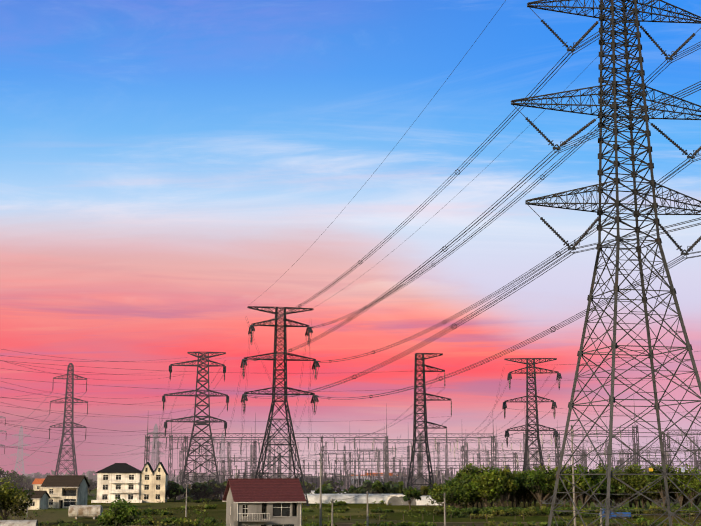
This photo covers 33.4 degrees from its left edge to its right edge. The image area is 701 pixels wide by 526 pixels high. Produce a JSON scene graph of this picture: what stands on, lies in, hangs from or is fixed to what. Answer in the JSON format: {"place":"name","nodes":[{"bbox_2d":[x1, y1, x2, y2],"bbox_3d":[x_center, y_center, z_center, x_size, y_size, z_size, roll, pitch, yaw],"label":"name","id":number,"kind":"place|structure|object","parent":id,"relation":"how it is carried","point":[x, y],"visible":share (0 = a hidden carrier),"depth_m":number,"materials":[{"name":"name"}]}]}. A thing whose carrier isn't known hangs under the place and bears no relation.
{"place":"outdoors","nodes":[
{"label":"outdoors","id":0,"kind":"place"},
{"bbox_2d":[0,520,37,525],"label":"shed arch roof","id":1,"kind":"structure","parent":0,"point":[18,522],"depth_m":165.37,"materials":[{"name":"metal"}]},
{"bbox_2d":[49,382,87,439],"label":"pylon insulators","id":2,"kind":"object","parent":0,"point":[87,413],"visible":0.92,"depth_m":495.23,"materials":[{"name":"grey ceramic"}]},
{"bbox_2d":[162,365,228,437],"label":"pylon insulators","id":3,"kind":"object","parent":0,"point":[227,400],"visible":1,"depth_m":444.59,"materials":[{"name":"black ceramic"}]},
{"bbox_2d":[240,325,319,414],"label":"pylon insulators","id":4,"kind":"object","parent":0,"point":[314,399],"visible":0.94,"depth_m":355.80,"materials":[{"name":"black ceramic"}]},
{"bbox_2d":[0,482,700,525],"bbox_3d":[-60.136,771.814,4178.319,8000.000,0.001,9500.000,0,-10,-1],"label":"ground","id":5,"kind":"structure","parent":0,"point":[52,518],"depth_m":260.36,"materials":[{"name":"green plant"}]},
{"bbox_2d":[10,426,30,486],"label":"pylon","id":6,"kind":"object","parent":5,"relation":"on","point":[21,434],"visible":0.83,"depth_m":982.33,"materials":[{"name":"grey metal"}]},
{"bbox_2d":[10,475,89,509],"bbox_3d":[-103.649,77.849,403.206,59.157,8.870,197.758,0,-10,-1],"label":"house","id":7,"kind":"structure","parent":5,"relation":"on","point":[58,491],"depth_m":320.06,"materials":[{"name":"white paint"}]},
{"bbox_2d":[50,363,87,474],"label":"pylon","id":8,"kind":"object","parent":5,"relation":"on","point":[64,427],"visible":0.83,"depth_m":493.79,"materials":[{"name":"grey metal"}]},
{"bbox_2d":[68,505,102,518],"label":"lying tank","id":9,"kind":"object","parent":5,"relation":"on","point":[84,511],"visible":0.88,"depth_m":238.02,"materials":[{"name":"metal"}]},
{"bbox_2d":[91,462,167,502],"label":"white villa","id":10,"kind":"object","parent":5,"relation":"on","point":[132,484],"visible":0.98,"depth_m":389.39,"materials":[{"name":"white paint"}]},
{"bbox_2d":[145,424,165,469],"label":"pylon","id":11,"kind":"object","parent":5,"relation":"on","point":[153,455],"visible":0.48,"depth_m":935.04,"materials":[{"name":"grey metal"}]},
{"bbox_2d":[164,352,227,499],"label":"pylon","id":12,"kind":"object","parent":5,"relation":"on","point":[202,356],"visible":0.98,"depth_m":444.70,"materials":[{"name":"grey metal"}]},
{"bbox_2d":[214,434,231,478],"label":"pylon","id":13,"kind":"object","parent":5,"relation":"on","point":[224,448],"visible":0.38,"depth_m":1082.59,"materials":[{"name":"grey metal"}]},
{"bbox_2d":[222,478,305,525],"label":"house","id":14,"kind":"structure","parent":5,"relation":"on","point":[264,501],"depth_m":168.49,"materials":[{"name":"white paint"}]},
{"bbox_2d":[244,306,315,505],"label":"pylon","id":15,"kind":"object","parent":5,"relation":"on","point":[274,359],"visible":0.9,"depth_m":355.30,"materials":[{"name":"grey metal"}]},
{"bbox_2d":[0,316,700,473],"bbox_3d":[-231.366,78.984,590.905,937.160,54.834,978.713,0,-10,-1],"label":"conductors","id":16,"kind":"object","parent":15,"relation":"attached to","point":[233,414],"visible":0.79,"depth_m":404.67,"materials":[{"name":"metal"}]},
{"bbox_2d":[26,425,602,525],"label":"utility poles","id":17,"kind":"object","parent":5,"relation":"on","point":[320,516],"visible":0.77,"depth_m":183.28,"materials":[{"name":"grey concrete"}]},
{"bbox_2d":[0,461,700,525],"bbox_3d":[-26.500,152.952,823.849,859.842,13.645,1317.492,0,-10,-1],"label":"vegetation","id":18,"kind":"object","parent":5,"relation":"on","point":[465,486],"depth_m":284.45,"materials":[{"name":"green plant"}]},
{"bbox_2d":[167,474,567,498],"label":"bushes","id":19,"kind":"object","parent":5,"relation":"on","point":[318,487],"visible":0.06,"depth_m":501.84,"materials":[{"name":"green plant"}]},
{"bbox_2d":[123,434,699,481],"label":"substation bus wires","id":20,"kind":"object","parent":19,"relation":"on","point":[457,453],"visible":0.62,"depth_m":539.69,"materials":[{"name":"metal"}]},
{"bbox_2d":[305,491,443,504],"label":"poly tunnels","id":21,"kind":"object","parent":5,"relation":"on","point":[396,499],"visible":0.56,"depth_m":377.03,"materials":[{"name":"white plastic"}]},
{"bbox_2d":[351,473,405,483],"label":"substation buildings","id":22,"kind":"structure","parent":5,"relation":"on","point":[390,474],"depth_m":710.45,"materials":[{"name":"grey concrete"}]},
{"bbox_2d":[144,407,700,498],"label":"substation gantries","id":23,"kind":"object","parent":5,"relation":"on","point":[253,452],"visible":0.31,"depth_m":515.24,"materials":[{"name":"metal"}]},
{"bbox_2d":[154,428,700,487],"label":"substation insulators","id":24,"kind":"object","parent":5,"relation":"on","point":[378,479],"visible":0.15,"depth_m":514.61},
{"bbox_2d":[407,353,450,495],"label":"pylon","id":25,"kind":"object","parent":5,"relation":"on","point":[424,399],"visible":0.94,"depth_m":376.96,"materials":[{"name":"grey metal"}]},
{"bbox_2d":[214,425,693,499],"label":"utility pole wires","id":26,"kind":"object","parent":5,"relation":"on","point":[471,439],"visible":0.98,"depth_m":181.99,"materials":[{"name":"grey metal"}]},
{"bbox_2d":[313,514,689,520],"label":"fence posts","id":27,"kind":"object","parent":5,"relation":"on","point":[486,517],"visible":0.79,"depth_m":228.26,"materials":[{"name":"grey concrete"}]},
{"bbox_2d":[504,358,557,501],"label":"pylon","id":28,"kind":"object","parent":5,"relation":"on","point":[535,396],"visible":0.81,"depth_m":412.62,"materials":[{"name":"grey metal"}]},
{"bbox_2d":[511,0,700,525],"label":"pylon","id":29,"kind":"object","parent":5,"relation":"on","point":[616,163],"visible":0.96,"depth_m":130.87,"materials":[{"name":"metal"}]},
{"bbox_2d":[246,0,700,399],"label":"conductors","id":30,"kind":"object","parent":29,"relation":"attached to","point":[586,137],"visible":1,"depth_m":160.16,"materials":[{"name":"metal"}]},
{"bbox_2d":[254,169,560,398],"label":"conductor spacers","id":31,"kind":"object","parent":30,"relation":"attached to","point":[443,320],"visible":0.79,"depth_m":222.59,"materials":[{"name":"metal"}]},
{"bbox_2d":[513,7,700,258],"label":"pylon fittings","id":32,"kind":"object","parent":29,"relation":"attached to","point":[688,156],"visible":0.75,"depth_m":131.53,"materials":[{"name":"metal"}]},
{"bbox_2d":[525,20,700,251],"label":"pylon insulators","id":33,"kind":"object","parent":32,"relation":"attached to","point":[594,120],"visible":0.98,"depth_m":131.71,"materials":[{"name":"ceramic"}]},
{"bbox_2d":[649,467,684,471],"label":"pylon signs","id":34,"kind":"object","parent":29,"relation":"attached to","point":[682,469],"visible":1,"depth_m":119.49,"materials":[{"name":"yellow metal"}]},
{"bbox_2d":[599,509,630,518],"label":"blue truck","id":35,"kind":"object","parent":5,"relation":"on","point":[617,516],"visible":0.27,"depth_m":239.43,"materials":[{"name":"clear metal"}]},
{"bbox_2d":[0,0,700,476],"label":"sky","id":36,"kind":"structure","parent":0,"point":[164,164],"materials":[{"name":"blue"}]},
{"bbox_2d":[124,522,700,525],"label":"dirt track","id":37,"kind":"structure","parent":0,"point":[394,523],"depth_m":215.86,"materials":[{"name":"soil"}]},
{"bbox_2d":[444,373,451,442],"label":"pylon insulators","id":38,"kind":"object","parent":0,"point":[451,407],"visible":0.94,"depth_m":378.22,"materials":[{"name":"grey ceramic"}]},
{"bbox_2d":[502,373,561,447],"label":"pylon insulators","id":39,"kind":"object","parent":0,"point":[554,405],"visible":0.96,"depth_m":411.99,"materials":[{"name":"black ceramic"}]}
]}

